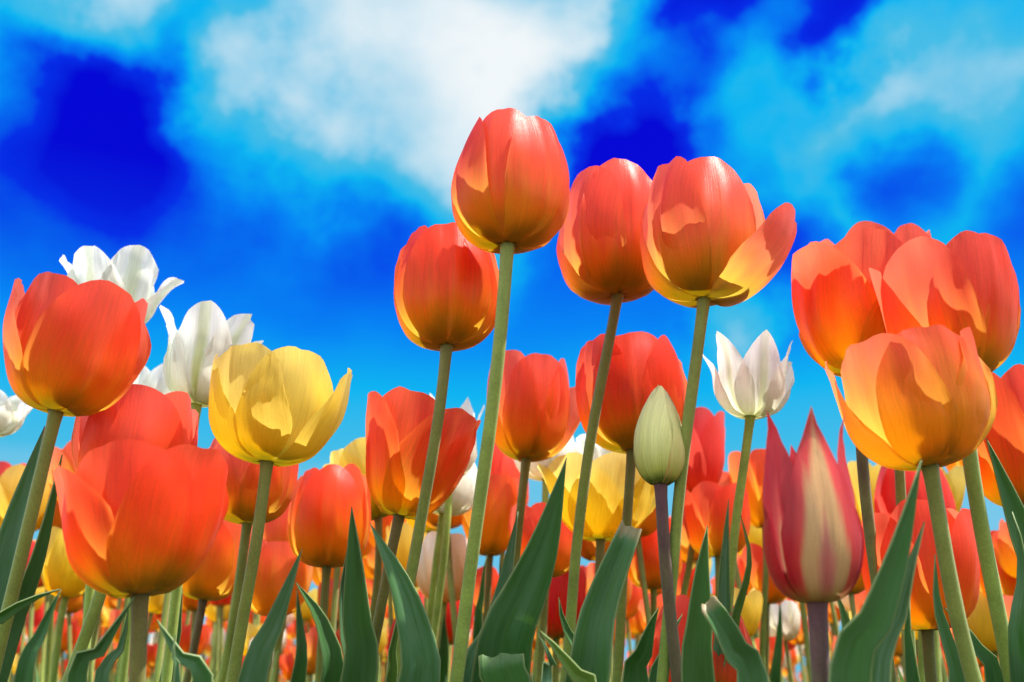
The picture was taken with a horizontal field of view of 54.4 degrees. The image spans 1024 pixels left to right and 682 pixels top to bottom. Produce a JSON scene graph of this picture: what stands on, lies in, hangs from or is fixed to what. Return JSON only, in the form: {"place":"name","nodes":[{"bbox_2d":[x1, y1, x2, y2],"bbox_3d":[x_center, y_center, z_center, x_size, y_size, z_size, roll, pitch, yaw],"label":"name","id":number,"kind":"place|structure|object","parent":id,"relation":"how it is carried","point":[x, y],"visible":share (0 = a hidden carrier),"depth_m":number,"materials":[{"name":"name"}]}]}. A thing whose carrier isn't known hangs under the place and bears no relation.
{"place":"outdoors","nodes":[
{"label":"outdoors","id":0,"kind":"place"},
{"bbox_2d":[0,0,1023,681],"label":"sky","id":1,"kind":"structure","parent":0,"point":[277,160],"materials":[{"name":"blue"}]},
{"label":"ground","id":2,"kind":"structure","parent":0,"visible":0},
{"bbox_2d":[0,390,32,436],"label":"tulip","id":3,"kind":"object","parent":2,"relation":"on","point":[15,410],"visible":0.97,"depth_m":0.73,"materials":[{"name":"white plant"}]},
{"bbox_2d":[0,464,50,531],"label":"tulip","id":4,"kind":"object","parent":2,"relation":"on","point":[10,477],"visible":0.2,"depth_m":1.00,"materials":[{"name":"yellow plant"}]},
{"bbox_2d":[20,587,44,654],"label":"tulip","id":5,"kind":"object","parent":2,"relation":"on","point":[38,603],"visible":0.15,"depth_m":1.59,"materials":[{"name":"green plant"}]},
{"bbox_2d":[25,540,43,640],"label":"tulip","id":6,"kind":"object","parent":2,"relation":"on","point":[31,616],"visible":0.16,"depth_m":1.26,"materials":[{"name":"green plant"}]},
{"bbox_2d":[32,539,48,681],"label":"tulip","id":7,"kind":"object","parent":2,"relation":"on","point":[43,648],"visible":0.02,"depth_m":1.29,"materials":[{"name":"green plant"}]},
{"bbox_2d":[26,604,56,681],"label":"tulip","id":8,"kind":"object","parent":2,"relation":"on","point":[38,614],"visible":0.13,"depth_m":1.61,"materials":[{"name":"red plant"}]},
{"bbox_2d":[14,526,85,681],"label":"tulip","id":9,"kind":"object","parent":2,"relation":"on","point":[58,572],"visible":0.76,"depth_m":0.91,"materials":[{"name":"yellow plant"}]},
{"bbox_2d":[39,491,61,681],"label":"tulip","id":10,"kind":"object","parent":2,"relation":"on","point":[57,522],"visible":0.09,"depth_m":1.02,"materials":[{"name":"orange plant"}]},
{"bbox_2d":[53,618,78,679],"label":"tulip","id":11,"kind":"object","parent":2,"relation":"on","point":[74,628],"visible":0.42,"depth_m":1.61,"materials":[{"name":"red plant"}]},
{"bbox_2d":[55,595,82,660],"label":"tulip","id":12,"kind":"object","parent":2,"relation":"on","point":[74,605],"visible":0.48,"depth_m":1.42,"materials":[{"name":"green plant"}]},
{"bbox_2d":[33,440,116,681],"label":"tulip","id":13,"kind":"object","parent":2,"relation":"on","point":[67,457],"visible":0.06,"depth_m":0.94,"materials":[{"name":"orange plant"}]},
{"bbox_2d":[0,272,150,681],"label":"tulip","id":14,"kind":"object","parent":2,"relation":"on","point":[72,348],"visible":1,"depth_m":0.47,"materials":[{"name":"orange plant"}]},
{"bbox_2d":[59,245,183,677],"bbox_3d":[-0.288,0.207,0.624,0.079,0.528,0.154,13,-23,-32],"label":"tulip","id":15,"kind":"object","parent":2,"relation":"on","point":[132,270],"visible":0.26,"depth_m":0.65,"materials":[{"name":"white plant"}]},
{"bbox_2d":[61,384,198,681],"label":"tulip","id":16,"kind":"object","parent":2,"relation":"on","point":[148,414],"visible":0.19,"depth_m":0.50,"materials":[{"name":"red plant"}]},
{"bbox_2d":[53,439,228,681],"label":"tulip","id":17,"kind":"object","parent":2,"relation":"on","point":[142,521],"visible":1,"depth_m":0.39,"materials":[{"name":"orange plant"}]},
{"bbox_2d":[119,364,170,681],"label":"tulip","id":18,"kind":"object","parent":2,"relation":"on","point":[154,378],"visible":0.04,"depth_m":0.81,"materials":[{"name":"white plant"}]},
{"bbox_2d":[146,643,157,681],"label":"tulip","id":19,"kind":"object","parent":2,"relation":"on","point":[151,655],"visible":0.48,"depth_m":1.91,"materials":[{"name":"orange plant"}]},
{"bbox_2d":[147,594,164,634],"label":"tulip","id":20,"kind":"object","parent":2,"relation":"on","point":[155,604],"visible":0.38,"depth_m":1.34,"materials":[{"name":"yellow plant"}]},
{"bbox_2d":[153,592,170,681],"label":"tulip","id":21,"kind":"object","parent":2,"relation":"on","point":[161,640],"visible":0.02,"depth_m":0.92,"materials":[{"name":"green plant"}]},
{"bbox_2d":[179,623,208,655],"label":"tulip","id":22,"kind":"object","parent":2,"relation":"on","point":[184,644],"visible":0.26,"depth_m":1.28,"materials":[{"name":"red plant"}]},
{"bbox_2d":[182,596,210,681],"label":"tulip","id":23,"kind":"object","parent":2,"relation":"on","point":[189,604],"visible":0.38,"depth_m":1.16,"materials":[{"name":"red plant"}]},
{"bbox_2d":[159,520,252,681],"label":"tulip","id":24,"kind":"object","parent":2,"relation":"on","point":[212,578],"visible":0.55,"depth_m":0.73,"materials":[{"name":"orange plant"}]},
{"bbox_2d":[159,300,263,681],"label":"tulip","id":25,"kind":"object","parent":2,"relation":"on","point":[202,336],"visible":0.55,"depth_m":0.60,"materials":[{"name":"white plant"}]},
{"bbox_2d":[214,606,218,681],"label":"tulip","id":26,"kind":"object","parent":2,"relation":"on","point":[217,644],"visible":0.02,"depth_m":1.65,"materials":[{"name":"green plant"}]},
{"bbox_2d":[206,604,229,681],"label":"tulip","id":27,"kind":"object","parent":2,"relation":"on","point":[211,611],"visible":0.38,"depth_m":1.89,"materials":[{"name":"yellow plant"}]},
{"bbox_2d":[210,594,231,670],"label":"tulip","id":28,"kind":"object","parent":2,"relation":"on","point":[221,603],"visible":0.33,"depth_m":1.52,"materials":[{"name":"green plant"}]},
{"bbox_2d":[243,623,262,655],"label":"tulip","id":29,"kind":"object","parent":2,"relation":"on","point":[252,630],"visible":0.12,"depth_m":1.40,"materials":[{"name":"yellow plant"}]},
{"bbox_2d":[209,438,298,681],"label":"tulip","id":30,"kind":"object","parent":2,"relation":"on","point":[242,480],"visible":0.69,"depth_m":0.64,"materials":[{"name":"orange plant"}]},
{"bbox_2d":[263,504,289,681],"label":"tulip","id":31,"kind":"object","parent":2,"relation":"on","point":[275,530],"visible":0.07,"depth_m":0.93,"materials":[{"name":"orange plant"}]},
{"bbox_2d":[270,616,286,681],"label":"tulip","id":32,"kind":"object","parent":2,"relation":"on","point":[275,666],"visible":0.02,"depth_m":0.93,"materials":[{"name":"green plant"}]},
{"bbox_2d":[208,342,352,681],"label":"tulip","id":33,"kind":"object","parent":2,"relation":"on","point":[268,409],"visible":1,"depth_m":0.49,"materials":[{"name":"yellow plant"}]},
{"bbox_2d":[251,539,312,681],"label":"tulip","id":34,"kind":"object","parent":2,"relation":"on","point":[277,559],"visible":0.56,"depth_m":0.82,"materials":[{"name":"orange plant"}]},
{"bbox_2d":[279,653,293,680],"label":"tulip","id":35,"kind":"object","parent":2,"relation":"on","point":[286,664],"visible":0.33,"depth_m":1.52,"materials":[{"name":"orange plant"}]},
{"bbox_2d":[292,588,317,627],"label":"tulip","id":36,"kind":"object","parent":2,"relation":"on","point":[305,609],"visible":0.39,"depth_m":1.98,"materials":[{"name":"yellow plant"}]},
{"bbox_2d":[305,626,342,670],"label":"tulip","id":37,"kind":"object","parent":2,"relation":"on","point":[311,637],"visible":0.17,"depth_m":0.98,"materials":[{"name":"orange plant"}]},
{"bbox_2d":[312,567,342,586],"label":"tulip","id":38,"kind":"object","parent":2,"relation":"on","point":[317,576],"visible":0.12,"depth_m":1.19,"materials":[{"name":"orange plant"}]},
{"bbox_2d":[287,464,370,681],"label":"tulip","id":39,"kind":"object","parent":2,"relation":"on","point":[325,499],"visible":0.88,"depth_m":0.71,"materials":[{"name":"orange plant"}]},
{"bbox_2d":[317,578,340,630],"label":"tulip","id":40,"kind":"object","parent":2,"relation":"on","point":[329,601],"visible":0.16,"depth_m":1.11,"materials":[{"name":"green plant"}]},
{"bbox_2d":[330,567,340,632],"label":"tulip","id":41,"kind":"object","parent":2,"relation":"on","point":[336,581],"depth_m":0.94,"materials":[{"name":"green plant"}]},
{"bbox_2d":[323,437,388,622],"bbox_3d":[-0.139,0.306,0.788,0.066,0.450,0.140,11,-23,-29],"label":"tulip","id":42,"kind":"object","parent":2,"relation":"on","point":[353,452],"visible":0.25,"depth_m":0.80,"materials":[{"name":"yellow plant"}]},
{"bbox_2d":[362,547,382,579],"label":"tulip","id":43,"kind":"object","parent":2,"relation":"on","point":[369,562],"visible":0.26,"depth_m":1.35,"materials":[{"name":"orange plant"}]},
{"bbox_2d":[368,515,405,631],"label":"tulip","id":44,"kind":"object","parent":2,"relation":"on","point":[386,521],"visible":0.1,"depth_m":1.12,"materials":[{"name":"orange plant"}]},
{"bbox_2d":[386,521,426,586],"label":"tulip","id":45,"kind":"object","parent":2,"relation":"on","point":[403,549],"visible":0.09,"depth_m":1.08,"materials":[{"name":"yellow plant"}]},
{"bbox_2d":[339,386,480,681],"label":"tulip","id":46,"kind":"object","parent":2,"relation":"on","point":[398,424],"visible":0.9,"depth_m":0.57,"materials":[{"name":"orange plant"}]},
{"bbox_2d":[370,222,498,681],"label":"tulip","id":47,"kind":"object","parent":2,"relation":"on","point":[446,276],"visible":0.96,"depth_m":0.53,"materials":[{"name":"orange plant"}]},
{"bbox_2d":[416,531,467,649],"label":"tulip","id":48,"kind":"object","parent":2,"relation":"on","point":[459,541],"visible":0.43,"depth_m":0.93,"materials":[{"name":"white plant"}]},
{"bbox_2d":[426,513,461,644],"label":"tulip","id":49,"kind":"object","parent":2,"relation":"on","point":[432,521],"visible":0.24,"depth_m":0.92,"materials":[{"name":"orange plant"}]},
{"bbox_2d":[418,589,473,681],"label":"tulip","id":50,"kind":"object","parent":2,"relation":"on","point":[446,637],"visible":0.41,"depth_m":0.93,"materials":[{"name":"red plant"}]},
{"bbox_2d":[427,463,476,624],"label":"tulip","id":51,"kind":"object","parent":2,"relation":"on","point":[463,496],"visible":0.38,"depth_m":0.84,"materials":[{"name":"white plant"}]},
{"bbox_2d":[430,393,484,641],"bbox_3d":[-0.076,0.290,0.789,0.056,0.482,0.151,12,-23,-31],"label":"tulip","id":52,"kind":"object","parent":2,"relation":"on","point":[466,406],"visible":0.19,"depth_m":0.81,"materials":[{"name":"white plant"}]},
{"bbox_2d":[474,566,498,623],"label":"tulip","id":53,"kind":"object","parent":2,"relation":"on","point":[495,576],"visible":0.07,"depth_m":1.05,"materials":[{"name":"red plant"}]},
{"bbox_2d":[462,473,518,641],"bbox_3d":[-0.021,0.332,0.853,0.058,0.445,0.219,0,-20,0],"label":"tulip","id":54,"kind":"object","parent":2,"relation":"on","point":[502,497],"visible":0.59,"depth_m":0.91,"materials":[{"name":"orange plant"}]},
{"bbox_2d":[7,593,984,681],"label":"tulips","id":55,"kind":"object","parent":2,"relation":"on","point":[288,636],"visible":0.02,"depth_m":2.54,"materials":[{"name":"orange plant"}]},
{"bbox_2d":[490,444,528,567],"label":"tulip","id":56,"kind":"object","parent":2,"relation":"on","point":[502,463],"visible":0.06,"depth_m":1.09,"materials":[{"name":"red plant"}]},
{"bbox_2d":[450,108,569,681],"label":"tulip","id":57,"kind":"object","parent":2,"relation":"on","point":[510,190],"visible":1,"depth_m":0.49,"materials":[{"name":"orange plant"}]},
{"bbox_2d":[463,350,580,681],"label":"tulip","id":58,"kind":"object","parent":2,"relation":"on","point":[538,418],"visible":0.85,"depth_m":0.68,"materials":[{"name":"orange plant"}]},
{"bbox_2d":[508,502,572,681],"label":"tulip","id":59,"kind":"object","parent":2,"relation":"on","point":[532,514],"visible":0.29,"depth_m":0.81,"materials":[{"name":"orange plant"}]},
{"bbox_2d":[537,633,555,681],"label":"tulip plant","id":60,"kind":"object","parent":2,"relation":"on","point":[546,674],"visible":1,"depth_m":0.44,"materials":[{"name":"green plant"}]},
{"bbox_2d":[514,436,578,681],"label":"tulip","id":61,"kind":"object","parent":2,"relation":"on","point":[535,473],"visible":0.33,"depth_m":0.88,"materials":[{"name":"white plant"}]},
{"bbox_2d":[536,567,585,681],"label":"tulip","id":62,"kind":"object","parent":2,"relation":"on","point":[557,589],"visible":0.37,"depth_m":0.91,"materials":[{"name":"red plant"}]},
{"bbox_2d":[539,630,596,681],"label":"tulip plant","id":63,"kind":"object","parent":2,"relation":"on","point":[575,672],"visible":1,"depth_m":0.40,"materials":[{"name":"green plant"}]},
{"bbox_2d":[576,434,611,459],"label":"tulip","id":64,"kind":"object","parent":2,"relation":"on","point":[599,451],"visible":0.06,"depth_m":0.90,"materials":[{"name":"white plant"}]},
{"bbox_2d":[581,540,610,681],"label":"tulip","id":65,"kind":"object","parent":2,"relation":"on","point":[588,551],"visible":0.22,"depth_m":0.89,"materials":[{"name":"orange plant"}]},
{"bbox_2d":[537,452,655,573],"bbox_3d":[0.052,0.288,0.679,0.090,0.412,0.134,18,-26,-41],"label":"tulip","id":66,"kind":"object","parent":2,"relation":"on","point":[604,512],"visible":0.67,"depth_m":0.69,"materials":[{"name":"yellow plant"}]},
{"bbox_2d":[557,158,653,681],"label":"tulip","id":67,"kind":"object","parent":2,"relation":"on","point":[599,256],"visible":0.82,"depth_m":0.57,"materials":[{"name":"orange plant"}]},
{"bbox_2d":[586,562,632,681],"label":"tulip","id":68,"kind":"object","parent":2,"relation":"on","point":[590,571],"visible":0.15,"depth_m":1.02,"materials":[{"name":"orange plant"}]},
{"bbox_2d":[558,331,686,681],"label":"tulip","id":69,"kind":"object","parent":2,"relation":"on","point":[643,366],"visible":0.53,"depth_m":0.61,"materials":[{"name":"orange plant"}]},
{"bbox_2d":[625,584,642,655],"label":"tulip","id":70,"kind":"object","parent":2,"relation":"on","point":[633,605],"visible":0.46,"depth_m":1.57,"materials":[{"name":"red plant"}]},
{"bbox_2d":[629,612,643,648],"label":"tulip","id":71,"kind":"object","parent":2,"relation":"on","point":[636,628],"visible":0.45,"depth_m":1.64,"materials":[{"name":"orange plant"}]},
{"bbox_2d":[636,506,656,624],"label":"tulip","id":72,"kind":"object","parent":2,"relation":"on","point":[648,526],"visible":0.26,"depth_m":0.93,"materials":[{"name":"red plant"}]},
{"bbox_2d":[638,594,662,629],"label":"tulip","id":73,"kind":"object","parent":2,"relation":"on","point":[641,611],"visible":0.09,"depth_m":1.21,"materials":[{"name":"orange plant"}]},
{"bbox_2d":[628,518,681,677],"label":"tulip","id":74,"kind":"object","parent":2,"relation":"on","point":[651,558],"visible":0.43,"depth_m":0.96,"materials":[{"name":"orange plant"}]},
{"bbox_2d":[622,386,715,681],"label":"tulip","id":75,"kind":"object","parent":2,"relation":"on","point":[659,453],"visible":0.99,"depth_m":0.51,"materials":[{"name":"green plant"}]},
{"bbox_2d":[676,562,695,597],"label":"tulip","id":76,"kind":"object","parent":2,"relation":"on","point":[680,582],"visible":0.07,"depth_m":1.08,"materials":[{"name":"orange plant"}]},
{"bbox_2d":[669,516,710,563],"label":"tulip","id":77,"kind":"object","parent":2,"relation":"on","point":[684,546],"visible":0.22,"depth_m":1.27,"materials":[{"name":"orange plant"}]},
{"bbox_2d":[648,594,752,681],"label":"tulip","id":78,"kind":"object","parent":2,"relation":"on","point":[727,673],"visible":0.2,"depth_m":0.61,"materials":[{"name":"red plant"}]},
{"bbox_2d":[680,407,724,595],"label":"tulip","id":79,"kind":"object","parent":2,"relation":"on","point":[707,456],"visible":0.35,"depth_m":0.93,"materials":[{"name":"red plant"}]},
{"bbox_2d":[683,481,750,596],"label":"tulip","id":80,"kind":"object","parent":2,"relation":"on","point":[705,504],"visible":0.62,"depth_m":0.90,"materials":[{"name":"orange plant"}]},
{"bbox_2d":[640,156,796,681],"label":"tulip","id":81,"kind":"object","parent":2,"relation":"on","point":[710,235],"visible":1,"depth_m":0.51,"materials":[{"name":"orange plant"}]},
{"bbox_2d":[701,596,768,681],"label":"tulip plant","id":82,"kind":"object","parent":2,"relation":"on","point":[743,658],"visible":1,"depth_m":0.43,"materials":[{"name":"green plant"}]},
{"bbox_2d":[711,588,762,637],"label":"tulip","id":83,"kind":"object","parent":2,"relation":"on","point":[751,612],"visible":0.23,"depth_m":0.89,"materials":[{"name":"yellow plant"}]},
{"bbox_2d":[728,449,768,665],"bbox_3d":[0.258,0.362,1.003,0.063,0.489,0.140,0,-20,0],"label":"tulip","id":84,"kind":"object","parent":2,"relation":"on","point":[754,479],"visible":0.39,"depth_m":1.02,"materials":[{"name":"orange plant"}]},
{"bbox_2d":[703,330,794,666],"bbox_3d":[0.123,0.231,0.597,0.067,0.465,0.142,18,-26,-41],"label":"tulip","id":85,"kind":"object","parent":2,"relation":"on","point":[757,381],"visible":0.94,"depth_m":0.61,"materials":[{"name":"white plant"}]},
{"bbox_2d":[738,525,762,638],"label":"tulip","id":86,"kind":"object","parent":2,"relation":"on","point":[755,536],"visible":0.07,"depth_m":1.24,"materials":[{"name":"yellow plant"}]},
{"bbox_2d":[718,471,798,681],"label":"tulip","id":87,"kind":"object","parent":2,"relation":"on","point":[725,479],"visible":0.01,"depth_m":1.03,"materials":[{"name":"red plant"}]},
{"bbox_2d":[737,543,787,681],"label":"tulip","id":88,"kind":"object","parent":2,"relation":"on","point":[776,595],"visible":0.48,"depth_m":1.08,"materials":[{"name":"orange plant"}]},
{"bbox_2d":[755,636,784,680],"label":"tulip","id":89,"kind":"object","parent":2,"relation":"on","point":[771,644],"visible":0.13,"depth_m":1.13,"materials":[{"name":"orange plant"}]},
{"bbox_2d":[770,600,799,681],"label":"tulip","id":90,"kind":"object","parent":2,"relation":"on","point":[790,619],"visible":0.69,"depth_m":1.20,"materials":[{"name":"white plant"}]},
{"bbox_2d":[790,616,804,681],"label":"tulip","id":91,"kind":"object","parent":2,"relation":"on","point":[798,640],"visible":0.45,"depth_m":1.97,"materials":[{"name":"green plant"}]},
{"bbox_2d":[799,602,811,681],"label":"tulip","id":92,"kind":"object","parent":2,"relation":"on","point":[804,624],"visible":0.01,"depth_m":1.01,"materials":[{"name":"green plant"}]},
{"bbox_2d":[763,406,924,681],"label":"tulip","id":93,"kind":"object","parent":2,"relation":"on","point":[813,541],"visible":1,"depth_m":0.35,"materials":[{"name":"red plant"}]},
{"bbox_2d":[791,228,902,681],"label":"tulip","id":94,"kind":"object","parent":2,"relation":"on","point":[836,308],"visible":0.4,"depth_m":0.53,"materials":[{"name":"orange plant"}]},
{"bbox_2d":[848,572,864,618],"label":"tulip","id":95,"kind":"object","parent":2,"relation":"on","point":[859,587],"visible":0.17,"depth_m":0.99,"materials":[{"name":"orange plant"}]},
{"bbox_2d":[847,461,880,520],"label":"tulip","id":96,"kind":"object","parent":2,"relation":"on","point":[873,471],"visible":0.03,"depth_m":1.02,"materials":[{"name":"yellow plant"}]},
{"bbox_2d":[821,221,931,653],"bbox_3d":[0.263,0.198,0.618,0.073,0.541,0.162,-10,-22,26],"label":"tulip","id":97,"kind":"object","parent":2,"relation":"on","point":[904,233],"visible":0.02,"depth_m":0.64,"materials":[{"name":"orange plant"}]},
{"bbox_2d":[825,325,997,681],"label":"tulip","id":98,"kind":"object","parent":2,"relation":"on","point":[915,396],"visible":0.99,"depth_m":0.42,"materials":[{"name":"orange plant"}]},
{"bbox_2d":[874,466,956,681],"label":"tulip","id":99,"kind":"object","parent":2,"relation":"on","point":[885,498],"visible":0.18,"depth_m":0.79,"materials":[{"name":"red plant"}]},
{"bbox_2d":[861,498,1003,681],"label":"tulip","id":100,"kind":"object","parent":2,"relation":"on","point":[928,615],"visible":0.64,"depth_m":0.52,"materials":[{"name":"orange plant"}]},
{"bbox_2d":[869,230,1020,681],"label":"tulip","id":101,"kind":"object","parent":2,"relation":"on","point":[958,283],"visible":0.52,"depth_m":0.48,"materials":[{"name":"orange plant"}]},
{"bbox_2d":[934,465,965,681],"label":"tulip","id":102,"kind":"object","parent":2,"relation":"on","point":[955,476],"visible":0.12,"depth_m":0.90,"materials":[{"name":"yellow plant"}]},
{"bbox_2d":[967,591,998,661],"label":"tulip","id":103,"kind":"object","parent":2,"relation":"on","point":[979,622],"visible":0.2,"depth_m":0.97,"materials":[{"name":"yellow plant"}]},
{"bbox_2d":[980,530,1015,666],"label":"tulip","id":104,"kind":"object","parent":2,"relation":"on","point":[1008,583],"visible":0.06,"depth_m":0.95,"materials":[{"name":"orange plant"}]},
{"bbox_2d":[977,364,1023,681],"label":"tulip","id":105,"kind":"object","parent":2,"relation":"on","point":[1000,448],"visible":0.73,"depth_m":0.60,"materials":[{"name":"orange plant"}]},
{"bbox_2d":[992,519,1016,577],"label":"tulip","id":106,"kind":"object","parent":2,"relation":"on","point":[1005,554],"visible":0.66,"depth_m":0.93,"materials":[{"name":"orange plant"}]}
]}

